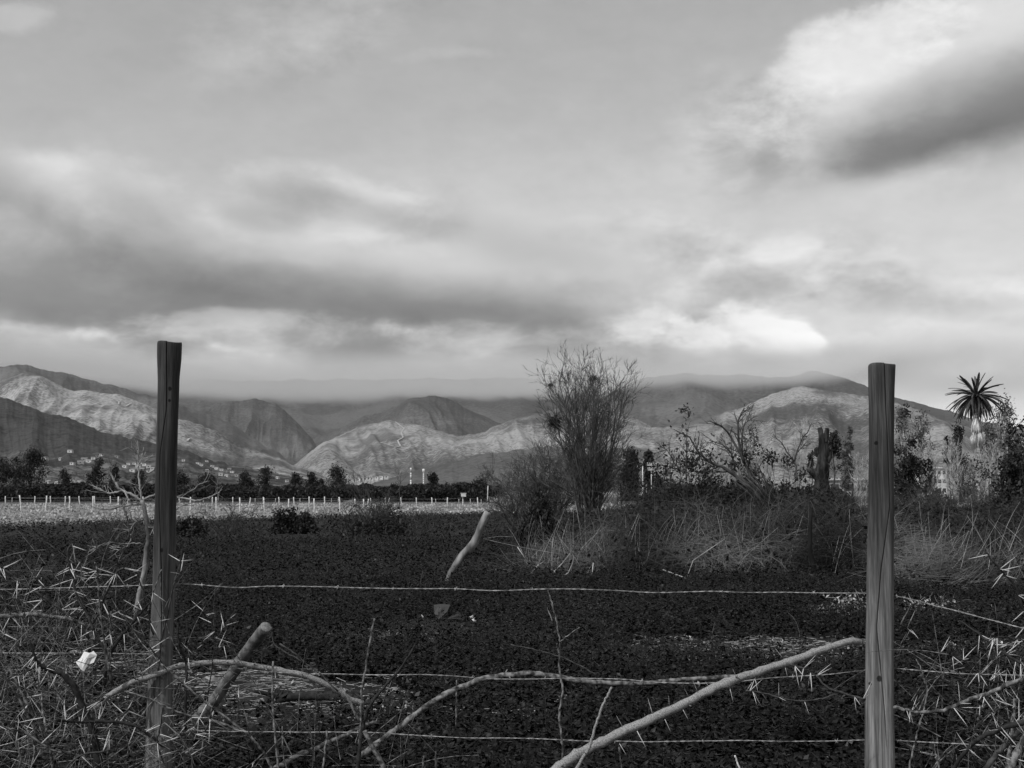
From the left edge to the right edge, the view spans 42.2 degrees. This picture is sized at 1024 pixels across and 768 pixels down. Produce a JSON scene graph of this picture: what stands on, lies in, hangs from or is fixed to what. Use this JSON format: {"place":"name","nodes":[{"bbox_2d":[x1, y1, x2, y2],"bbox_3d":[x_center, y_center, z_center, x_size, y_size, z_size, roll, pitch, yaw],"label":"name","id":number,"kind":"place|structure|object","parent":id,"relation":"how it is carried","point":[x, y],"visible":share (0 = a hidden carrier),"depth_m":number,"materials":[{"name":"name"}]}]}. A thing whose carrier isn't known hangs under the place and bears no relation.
{"place":"outdoors","nodes":[
{"label":"outdoors","id":0,"kind":"place"},
{"bbox_2d":[0,364,295,464],"bbox_3d":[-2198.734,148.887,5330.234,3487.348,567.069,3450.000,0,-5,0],"label":"hill","id":1,"kind":"structure","parent":0,"point":[232,432],"depth_m":5646.63,"materials":[{"name":"stone"}]},
{"bbox_2d":[0,397,330,486],"bbox_3d":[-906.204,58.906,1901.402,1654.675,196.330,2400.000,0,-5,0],"label":"hill","id":2,"kind":"structure","parent":0,"point":[23,428],"depth_m":1829.04,"materials":[{"name":"stone"}]},
{"bbox_2d":[0,373,332,483],"bbox_3d":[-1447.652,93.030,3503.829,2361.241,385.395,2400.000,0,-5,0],"label":"hill","id":3,"kind":"structure","parent":0,"point":[101,412],"depth_m":3523.82,"materials":[{"name":"stone"}]},
{"bbox_2d":[200,398,315,462],"bbox_3d":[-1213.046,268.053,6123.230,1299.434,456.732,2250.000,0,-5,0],"label":"hill","id":4,"kind":"structure","parent":0,"point":[280,430],"depth_m":6164.28,"materials":[{"name":"stone"}]},
{"bbox_2d":[0,362,635,446],"bbox_3d":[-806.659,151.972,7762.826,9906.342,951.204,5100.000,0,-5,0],"label":"hill","id":5,"kind":"structure","parent":0,"point":[319,412],"depth_m":8031.00,"materials":[{"name":"stone"}]},
{"bbox_2d":[321,396,500,443],"bbox_3d":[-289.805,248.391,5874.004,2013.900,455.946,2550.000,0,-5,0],"label":"hill","id":6,"kind":"structure","parent":0,"point":[445,415],"depth_m":5979.23,"materials":[{"name":"stone"}]},
{"bbox_2d":[294,403,650,484],"bbox_3d":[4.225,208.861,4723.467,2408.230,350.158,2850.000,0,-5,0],"label":"hill","id":7,"kind":"structure","parent":0,"point":[362,451],"depth_m":4439.40,"materials":[{"name":"stone"}]},
{"bbox_2d":[0,491,1023,767],"bbox_3d":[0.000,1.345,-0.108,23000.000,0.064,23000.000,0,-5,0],"label":"ground","id":8,"kind":"structure","parent":0,"point":[374,687],"depth_m":11.88,"materials":[{"name":"soil"}]},
{"bbox_2d":[0,457,21,485],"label":"eucalyptus tree","id":9,"kind":"object","parent":8,"relation":"on","point":[5,471],"visible":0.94,"depth_m":174.46,"materials":[{"name":"black plant"}]},
{"bbox_2d":[16,439,50,485],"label":"eucalyptus tree","id":10,"kind":"object","parent":8,"relation":"on","point":[33,455],"visible":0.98,"depth_m":179.39,"materials":[{"name":"black plant"}]},
{"bbox_2d":[84,505,144,549],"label":"shrub","id":11,"kind":"object","parent":8,"relation":"on","point":[108,535],"visible":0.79,"depth_m":29.79,"materials":[{"name":"black plant"}]},
{"bbox_2d":[0,512,265,767],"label":"dry undergrowth","id":12,"kind":"object","parent":8,"relation":"on","point":[28,742],"visible":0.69,"depth_m":5.37,"materials":[{"name":"grey plant"}]},
{"bbox_2d":[0,643,54,767],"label":"thorn branch","id":13,"kind":"object","parent":12,"relation":"on","point":[34,715],"visible":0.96,"depth_m":4.97,"materials":[{"name":"grey plant"}]},
{"bbox_2d":[0,612,87,636],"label":"thorn branch","id":14,"kind":"object","parent":12,"relation":"on","point":[19,615],"visible":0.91,"depth_m":5.24,"materials":[{"name":"grey plant"}]},
{"bbox_2d":[0,559,91,639],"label":"thorn branch","id":15,"kind":"object","parent":12,"relation":"on","point":[50,602],"visible":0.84,"depth_m":5.31,"materials":[{"name":"grey plant"}]},
{"bbox_2d":[11,640,112,767],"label":"thorn branch","id":16,"kind":"object","parent":12,"relation":"on","point":[76,691],"visible":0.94,"depth_m":4.99,"materials":[{"name":"black plant"}]},
{"bbox_2d":[50,544,113,683],"bbox_3d":[-1.655,0.904,5.198,0.222,0.558,0.253,-4,-6,43],"label":"thorn branch","id":17,"kind":"object","parent":12,"relation":"on","point":[89,619],"visible":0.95,"depth_m":5.21,"materials":[{"name":"grey plant"}]},
{"bbox_2d":[94,600,153,685],"bbox_3d":[-1.543,1.026,5.264,0.290,0.352,0.138,-3,-5,29],"label":"thorn branch","id":18,"kind":"object","parent":12,"relation":"on","point":[114,646],"visible":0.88,"depth_m":5.25,"materials":[{"name":"black plant"}]},
{"bbox_2d":[95,712,208,767],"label":"thorn branch","id":19,"kind":"object","parent":12,"relation":"on","point":[120,722],"visible":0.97,"depth_m":4.96,"materials":[{"name":"black plant"}]},
{"bbox_2d":[177,625,204,738],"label":"thorn branch","id":20,"kind":"object","parent":12,"relation":"on","point":[186,691],"visible":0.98,"depth_m":5.14,"materials":[{"name":"black plant"}]},
{"bbox_2d":[182,587,235,701],"bbox_3d":[-1.194,1.056,5.333,0.213,0.473,0.233,-2,-5,28],"label":"thorn branch","id":21,"kind":"object","parent":12,"relation":"on","point":[215,637],"visible":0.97,"depth_m":5.35,"materials":[{"name":"grey plant"}]},
{"bbox_2d":[161,664,272,767],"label":"thorn branch","id":22,"kind":"object","parent":12,"relation":"on","point":[247,733],"visible":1,"depth_m":5.01,"materials":[{"name":"grey plant"}]},
{"bbox_2d":[82,437,222,617],"bbox_3d":[-3.577,1.470,13.285,1.487,1.889,0.731,0,-5,0],"label":"dead sapling","id":23,"kind":"object","parent":8,"relation":"on","point":[148,526],"visible":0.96,"depth_m":13.32,"materials":[{"name":"grey wood"}]},
{"bbox_2d":[144,340,181,767],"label":"fence post","id":24,"kind":"object","parent":8,"relation":"on","point":[169,356],"visible":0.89,"depth_m":5.43,"materials":[{"name":"grey wood"}]},
{"bbox_2d":[176,515,211,537],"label":"shrub","id":25,"kind":"object","parent":8,"relation":"on","point":[196,524],"visible":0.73,"depth_m":37.66,"materials":[{"name":"black plant"}]},
{"bbox_2d":[182,622,271,729],"bbox_3d":[-1.605,1.657,7.361,0.820,0.714,0.105,-4,-6,42],"label":"wood log","id":26,"kind":"object","parent":8,"relation":"on","point":[259,635],"visible":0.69,"depth_m":7.28,"materials":[{"name":"grey plant"}]},
{"bbox_2d":[93,659,363,709],"bbox_3d":[-1.148,1.246,5.460,1.112,0.225,0.059,2,-5,-21],"label":"fallen branch","id":27,"kind":"object","parent":8,"relation":"on","point":[181,665],"visible":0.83,"depth_m":5.46,"materials":[{"name":"grey plant"}]},
{"bbox_2d":[197,498,266,539],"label":"shrub","id":28,"kind":"object","parent":8,"relation":"on","point":[236,524],"visible":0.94,"depth_m":35.77,"materials":[{"name":"black plant"}]},
{"bbox_2d":[0,482,504,501],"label":"hedge","id":29,"kind":"object","parent":8,"relation":"on","point":[57,492],"visible":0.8,"depth_m":160.61,"materials":[{"name":"plant"}]},
{"bbox_2d":[267,506,301,533],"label":"shrub","id":30,"kind":"object","parent":8,"relation":"on","point":[282,520],"visible":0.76,"depth_m":41.49,"materials":[{"name":"black plant"}]},
{"bbox_2d":[253,689,359,707],"bbox_3d":[-1.282,1.971,8.286,0.667,0.125,0.239,0,-5,0],"label":"wood log","id":31,"kind":"object","parent":8,"relation":"on","point":[294,696],"visible":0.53,"depth_m":8.34,"materials":[{"name":"black plant"}]},
{"bbox_2d":[293,511,320,533],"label":"shrub","id":32,"kind":"object","parent":8,"relation":"on","point":[302,519],"visible":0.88,"depth_m":41.14,"materials":[{"name":"black plant"}]},
{"bbox_2d":[149,650,472,767],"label":"dry undergrowth","id":33,"kind":"object","parent":8,"relation":"on","point":[297,727],"visible":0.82,"depth_m":5.23,"materials":[{"name":"grey plant"}]},
{"bbox_2d":[273,720,377,767],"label":"fallen branch","id":34,"kind":"object","parent":8,"relation":"on","point":[299,754],"visible":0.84,"depth_m":5.73,"materials":[{"name":"grey plant"}]},
{"bbox_2d":[325,459,349,486],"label":"eucalyptus tree","id":35,"kind":"object","parent":8,"relation":"on","point":[336,471],"visible":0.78,"depth_m":182.41,"materials":[{"name":"black plant"}]},
{"bbox_2d":[322,501,413,536],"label":"shrub","id":36,"kind":"object","parent":8,"relation":"on","point":[356,528],"visible":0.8,"depth_m":39.14,"materials":[{"name":"black plant"}]},
{"bbox_2d":[324,484,418,535],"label":"shrub","id":37,"kind":"object","parent":8,"relation":"on","point":[376,508],"visible":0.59,"depth_m":39.46,"materials":[{"name":"black plant"}]},
{"bbox_2d":[344,644,415,767],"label":"dry twig","id":38,"kind":"object","parent":8,"relation":"on","point":[358,757],"visible":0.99,"depth_m":5.11,"materials":[{"name":"black plant"}]},
{"bbox_2d":[396,499,450,534],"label":"shrub","id":39,"kind":"object","parent":8,"relation":"on","point":[425,521],"visible":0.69,"depth_m":40.28,"materials":[{"name":"black plant"}]},
{"bbox_2d":[445,511,490,580],"bbox_3d":[-0.630,2.337,18.576,0.712,1.129,0.131,-1,-5,17],"label":"leaning post","id":40,"kind":"object","parent":8,"relation":"on","point":[468,549],"visible":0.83,"depth_m":18.52,"materials":[{"name":"grey wood"}]},
{"bbox_2d":[0,502,983,523],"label":"field plants","id":41,"kind":"object","parent":8,"relation":"on","point":[12,515],"visible":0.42,"depth_m":87.74,"materials":[{"name":"plant"}]},
{"bbox_2d":[0,506,1023,767],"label":"weeds","id":42,"kind":"object","parent":8,"relation":"on","point":[476,648],"visible":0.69,"depth_m":10.33,"materials":[{"name":"black plant"}]},
{"bbox_2d":[2,601,1023,764],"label":"straw litter","id":43,"kind":"object","parent":8,"relation":"on","point":[405,705],"visible":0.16,"depth_m":9.35,"materials":[{"name":"plant"}]},
{"bbox_2d":[477,456,567,531],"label":"bare tree","id":44,"kind":"object","parent":8,"relation":"on","point":[513,506],"visible":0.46,"depth_m":42.40,"materials":[{"name":"grey plant"}]},
{"bbox_2d":[473,431,581,528],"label":"bare tree","id":45,"kind":"object","parent":8,"relation":"on","point":[538,486],"visible":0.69,"depth_m":41.52,"materials":[{"name":"grey plant"}]},
{"bbox_2d":[508,519,551,547],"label":"shrub","id":46,"kind":"object","parent":8,"relation":"on","point":[524,529],"visible":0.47,"depth_m":29.65,"materials":[{"name":"black plant"}]},
{"bbox_2d":[522,489,557,544],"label":"shrub","id":47,"kind":"object","parent":8,"relation":"on","point":[540,509],"visible":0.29,"depth_m":30.28,"materials":[{"name":"black plant"}]},
{"bbox_2d":[547,590,579,757],"bbox_3d":[0.198,1.219,5.206,0.155,0.810,0.037,-3,-5,30],"label":"dry twig","id":48,"kind":"object","parent":8,"relation":"on","point":[559,714],"visible":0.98,"depth_m":5.22,"materials":[{"name":"grey plant"}]},
{"bbox_2d":[514,491,633,541],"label":"undergrowth","id":49,"kind":"object","parent":8,"relation":"on","point":[582,518],"visible":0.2,"depth_m":35.46,"materials":[{"name":"grey plant"}]},
{"bbox_2d":[524,340,653,515],"bbox_3d":[2.283,1.585,40.030,4.040,6.081,4.634,0,-5,0],"label":"bare tree","id":50,"kind":"object","parent":8,"relation":"on","point":[585,474],"visible":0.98,"depth_m":39.48,"materials":[{"name":"grey plant"}]},
{"bbox_2d":[598,460,649,511],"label":"bare tree","id":51,"kind":"object","parent":8,"relation":"on","point":[620,492],"visible":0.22,"depth_m":41.14,"materials":[{"name":"grey plant"}]},
{"bbox_2d":[618,446,643,500],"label":"cypress tree","id":52,"kind":"object","parent":8,"relation":"on","point":[634,459],"visible":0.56,"depth_m":171.14,"materials":[{"name":"black plant"}]},
{"bbox_2d":[640,449,656,492],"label":"cypress tree","id":53,"kind":"object","parent":8,"relation":"on","point":[650,458],"visible":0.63,"depth_m":175.33,"materials":[{"name":"black plant"}]},
{"bbox_2d":[648,403,718,526],"bbox_3d":[3.910,2.126,29.965,1.723,3.389,1.467,0,-5,0],"label":"shrub","id":54,"kind":"object","parent":8,"relation":"on","point":[692,464],"visible":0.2,"depth_m":29.87,"materials":[{"name":"black plant"}]},
{"bbox_2d":[508,502,866,576],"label":"dry stalks","id":55,"kind":"object","parent":8,"relation":"on","point":[551,556],"visible":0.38,"depth_m":21.31,"materials":[{"name":"plant"}]},
{"bbox_2d":[482,474,936,578],"bbox_3d":[3.640,2.796,23.136,8.780,2.621,7.085,0,-5,0],"label":"dry brush","id":56,"kind":"object","parent":8,"relation":"on","point":[620,543],"visible":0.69,"depth_m":21.58,"materials":[{"name":"grey plant"}]},
{"bbox_2d":[689,445,734,507],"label":"shrub","id":57,"kind":"object","parent":8,"relation":"on","point":[703,473],"visible":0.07,"depth_m":30.86,"materials":[{"name":"black plant"}]},
{"bbox_2d":[580,438,901,539],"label":"undergrowth","id":58,"kind":"object","parent":8,"relation":"on","point":[660,503],"visible":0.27,"depth_m":29.03,"materials":[{"name":"grey plant"}]},
{"bbox_2d":[644,420,769,502],"bbox_3d":[4.282,1.708,29.105,2.749,1.877,0.765,-1,-5,8],"label":"bare tree","id":59,"kind":"object","parent":58,"relation":"on","point":[732,472],"visible":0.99,"depth_m":29.13,"materials":[{"name":"grey plant"}]},
{"bbox_2d":[705,402,764,486],"bbox_3d":[4.947,1.499,29.488,1.467,2.328,0.698,0,-5,0],"label":"bare tree","id":60,"kind":"object","parent":58,"relation":"on","point":[741,456],"visible":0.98,"depth_m":29.49,"materials":[{"name":"black plant"}]},
{"bbox_2d":[737,421,763,481],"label":"eucalyptus tree","id":61,"kind":"object","parent":8,"relation":"on","point":[753,440],"visible":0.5,"depth_m":149.85,"materials":[{"name":"grey plant"}]},
{"bbox_2d":[725,421,779,511],"bbox_3d":[5.486,2.341,30.337,1.443,3.021,1.490,0,-5,0],"label":"shrub","id":62,"kind":"object","parent":8,"relation":"on","point":[738,464],"visible":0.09,"depth_m":30.45,"materials":[{"name":"black plant"}]},
{"bbox_2d":[757,441,811,499],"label":"shrub","id":63,"kind":"object","parent":8,"relation":"on","point":[783,487],"visible":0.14,"depth_m":31.18,"materials":[{"name":"black plant"}]},
{"bbox_2d":[807,507,816,575],"bbox_3d":[4.570,2.412,20.172,0.152,1.067,0.084,0,-5,0],"label":"charred stake","id":64,"kind":"object","parent":8,"relation":"on","point":[811,556],"visible":0.77,"depth_m":20.15,"materials":[{"name":"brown wood"}]},
{"bbox_2d":[807,427,831,500],"bbox_3d":[7.655,2.473,32.919,0.670,2.821,0.580,-4,-6,41],"label":"dead tree","id":65,"kind":"object","parent":8,"relation":"on","point":[821,452],"visible":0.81,"depth_m":32.87,"materials":[{"name":"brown wood"}]},
{"bbox_2d":[828,428,843,486],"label":"eucalyptus tree","id":66,"kind":"object","parent":8,"relation":"on","point":[834,442],"visible":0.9,"depth_m":159.68,"materials":[{"name":"black plant"}]},
{"bbox_2d":[837,440,853,492],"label":"poplar tree","id":67,"kind":"object","parent":8,"relation":"on","point":[845,463],"visible":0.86,"depth_m":204.46,"materials":[{"name":"black plant"}]},
{"bbox_2d":[848,449,868,505],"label":"bare tree","id":68,"kind":"object","parent":8,"relation":"on","point":[859,476],"visible":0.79,"depth_m":99.22,"materials":[{"name":"grey plant"}]},
{"bbox_2d":[865,362,895,767],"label":"fence post","id":69,"kind":"object","parent":8,"relation":"on","point":[879,722],"visible":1,"depth_m":5.41,"materials":[{"name":"grey wood"}]},
{"bbox_2d":[0,583,865,594],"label":"barbed wire","id":70,"kind":"object","parent":69,"relation":"attached to","point":[455,589],"visible":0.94,"depth_m":5.51,"materials":[{"name":"metal"}]},
{"bbox_2d":[3,651,864,685],"bbox_3d":[-1.554,1.175,5.481,6.120,0.144,0.023,0,-5,0],"label":"barbed wire","id":71,"kind":"object","parent":69,"relation":"attached to","point":[472,677],"visible":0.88,"depth_m":5.48,"materials":[{"name":"metal"}]},
{"bbox_2d":[173,729,862,742],"bbox_3d":[0.029,1.449,5.460,2.934,0.064,0.023,0,-5,0],"label":"barbed wire","id":72,"kind":"object","parent":69,"relation":"attached to","point":[431,736],"visible":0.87,"depth_m":5.46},
{"bbox_2d":[360,669,733,758],"bbox_3d":[0.150,1.375,5.518,1.587,0.368,0.053,0,-5,0],"label":"fallen branch","id":73,"kind":"object","parent":72,"relation":"on","point":[407,720],"visible":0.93,"depth_m":5.52,"materials":[{"name":"grey plant"}]},
{"bbox_2d":[551,637,862,767],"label":"thorny log","id":74,"kind":"object","parent":69,"relation":"attached to","point":[571,758],"visible":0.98,"depth_m":5.21,"materials":[{"name":"grey plant"}]},
{"bbox_2d":[789,659,870,706],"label":"thorn branch","id":75,"kind":"object","parent":74,"relation":"attached to","point":[837,691],"visible":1,"depth_m":5.12,"materials":[{"name":"grey plant"}]},
{"bbox_2d":[894,403,914,471],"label":"eucalyptus tree","id":76,"kind":"object","parent":8,"relation":"on","point":[901,429],"visible":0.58,"depth_m":149.79,"materials":[{"name":"grey plant"}]},
{"bbox_2d":[894,470,923,511],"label":"shrub","id":77,"kind":"object","parent":8,"relation":"on","point":[897,478],"visible":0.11,"depth_m":44.45,"materials":[{"name":"black plant"}]},
{"bbox_2d":[894,400,940,499],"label":"tree","id":78,"kind":"object","parent":8,"relation":"on","point":[909,464],"visible":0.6,"depth_m":59.63,"materials":[{"name":"grey plant"}]},
{"bbox_2d":[910,409,936,502],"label":"eucalyptus tree","id":79,"kind":"object","parent":8,"relation":"on","point":[921,431],"visible":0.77,"depth_m":151.89,"materials":[{"name":"grey plant"}]},
{"bbox_2d":[831,497,1023,593],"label":"dry brush","id":80,"kind":"object","parent":8,"relation":"on","point":[914,560],"visible":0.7,"depth_m":19.30,"materials":[{"name":"grey plant"}]},
{"bbox_2d":[836,607,1023,767],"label":"dry undergrowth","id":81,"kind":"object","parent":8,"relation":"on","point":[942,698],"visible":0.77,"depth_m":5.33,"materials":[{"name":"grey plant"}]},
{"bbox_2d":[893,662,1023,725],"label":"thorn branch","id":82,"kind":"object","parent":81,"relation":"on","point":[1006,684],"visible":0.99,"depth_m":4.92,"materials":[{"name":"grey plant"}]},
{"bbox_2d":[959,620,1023,674],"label":"thorn branch","id":83,"kind":"object","parent":82,"relation":"attached to","point":[1007,654],"visible":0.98,"depth_m":4.90,"materials":[{"name":"black plant"}]},
{"bbox_2d":[935,638,1008,696],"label":"thorn branch","id":84,"kind":"object","parent":81,"relation":"on","point":[978,673],"visible":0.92,"depth_m":5.13,"materials":[{"name":"black plant"}]},
{"bbox_2d":[951,706,1023,767],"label":"thorn branch","id":85,"kind":"object","parent":81,"relation":"attached to","point":[995,731],"visible":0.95,"depth_m":4.80,"materials":[{"name":"black plant"}]},
{"bbox_2d":[1001,719,1023,767],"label":"thorn branch","id":86,"kind":"object","parent":85,"relation":"attached to","point":[1017,751],"visible":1,"depth_m":4.70,"materials":[{"name":"grey plant"}]},
{"bbox_2d":[983,726,1023,767],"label":"thorn branch","id":87,"kind":"object","parent":81,"relation":"on","point":[1000,750],"visible":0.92,"depth_m":4.80,"materials":[{"name":"grey plant"}]},
{"bbox_2d":[916,438,944,492],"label":"bare tree","id":88,"kind":"object","parent":8,"relation":"on","point":[937,464],"visible":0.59,"depth_m":99.71,"materials":[{"name":"grey plant"}]},
{"bbox_2d":[856,472,1023,550],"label":"undergrowth","id":89,"kind":"object","parent":8,"relation":"on","point":[956,519],"visible":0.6,"depth_m":29.96,"materials":[{"name":"grey plant"}]},
{"bbox_2d":[894,464,987,508],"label":"shrub","id":90,"kind":"object","parent":8,"relation":"on","point":[942,490],"visible":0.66,"depth_m":42.66,"materials":[{"name":"grey plant"}]},
{"bbox_2d":[938,437,968,502],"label":"bare tree","id":91,"kind":"object","parent":8,"relation":"on","point":[950,465],"visible":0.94,"depth_m":94.79,"materials":[{"name":"grey plant"}]},
{"bbox_2d":[946,421,969,501],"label":"eucalyptus tree","id":92,"kind":"object","parent":8,"relation":"on","point":[958,435],"visible":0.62,"depth_m":154.65,"materials":[{"name":"grey plant"}]},
{"bbox_2d":[894,502,1023,573],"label":"dry stalks","id":93,"kind":"object","parent":8,"relation":"on","point":[969,536],"visible":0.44,"depth_m":22.49,"materials":[{"name":"plant"}]},
{"bbox_2d":[954,459,999,507],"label":"bush","id":94,"kind":"object","parent":8,"relation":"on","point":[987,497],"visible":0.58,"depth_m":41.65,"materials":[{"name":"grey plant"}]},
{"bbox_2d":[945,372,1009,501],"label":"palm tree","id":95,"kind":"object","parent":8,"relation":"on","point":[976,403],"visible":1,"depth_m":129.72,"materials":[{"name":"grey plant"}]},
{"bbox_2d":[957,458,999,509],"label":"shrub","id":96,"kind":"object","parent":8,"relation":"on","point":[986,471],"visible":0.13,"depth_m":44.02,"materials":[{"name":"grey plant"}]},
{"bbox_2d":[970,438,1004,503],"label":"bare tree","id":97,"kind":"object","parent":8,"relation":"on","point":[991,461],"visible":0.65,"depth_m":94.38,"materials":[{"name":"grey plant"}]},
{"bbox_2d":[981,417,997,501],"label":"eucalyptus tree","id":98,"kind":"object","parent":8,"relation":"on","point":[988,427],"visible":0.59,"depth_m":143.82,"materials":[{"name":"grey plant"}]},
{"bbox_2d":[983,388,1023,471],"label":"eucalyptus tree","id":99,"kind":"object","parent":8,"relation":"on","point":[1004,419],"visible":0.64,"depth_m":139.85,"materials":[{"name":"grey plant"}]},
{"bbox_2d":[986,418,1023,507],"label":"tree","id":100,"kind":"object","parent":8,"relation":"on","point":[1011,464],"visible":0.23,"depth_m":33.87,"materials":[{"name":"grey plant"}]},
{"bbox_2d":[0,0,1023,427],"label":"sky","id":101,"kind":"structure","parent":0,"point":[271,190],"materials":[{"name":"grey"}]},
{"bbox_2d":[1,522,1023,699],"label":"dry stalks","id":102,"kind":"object","parent":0,"point":[373,585],"visible":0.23,"depth_m":21.14,"materials":[{"name":"grey plant"}]},
{"bbox_2d":[371,446,685,491],"bbox_3d":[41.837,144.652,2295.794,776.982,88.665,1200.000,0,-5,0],"label":"hill","id":103,"kind":"structure","parent":0,"point":[461,471],"depth_m":2204.11,"materials":[{"name":"stone"}]},
{"bbox_2d":[591,371,1023,438],"bbox_3d":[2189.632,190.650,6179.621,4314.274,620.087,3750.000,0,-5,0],"label":"hill","id":104,"kind":"structure","parent":0,"point":[669,395],"depth_m":6414.35,"materials":[{"name":"stone"}]},
{"bbox_2d":[600,386,1023,490],"bbox_3d":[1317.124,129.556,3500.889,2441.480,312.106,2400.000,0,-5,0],"label":"hill","id":105,"kind":"structure","parent":0,"point":[840,412],"depth_m":3219.04,"materials":[{"name":"stone"}]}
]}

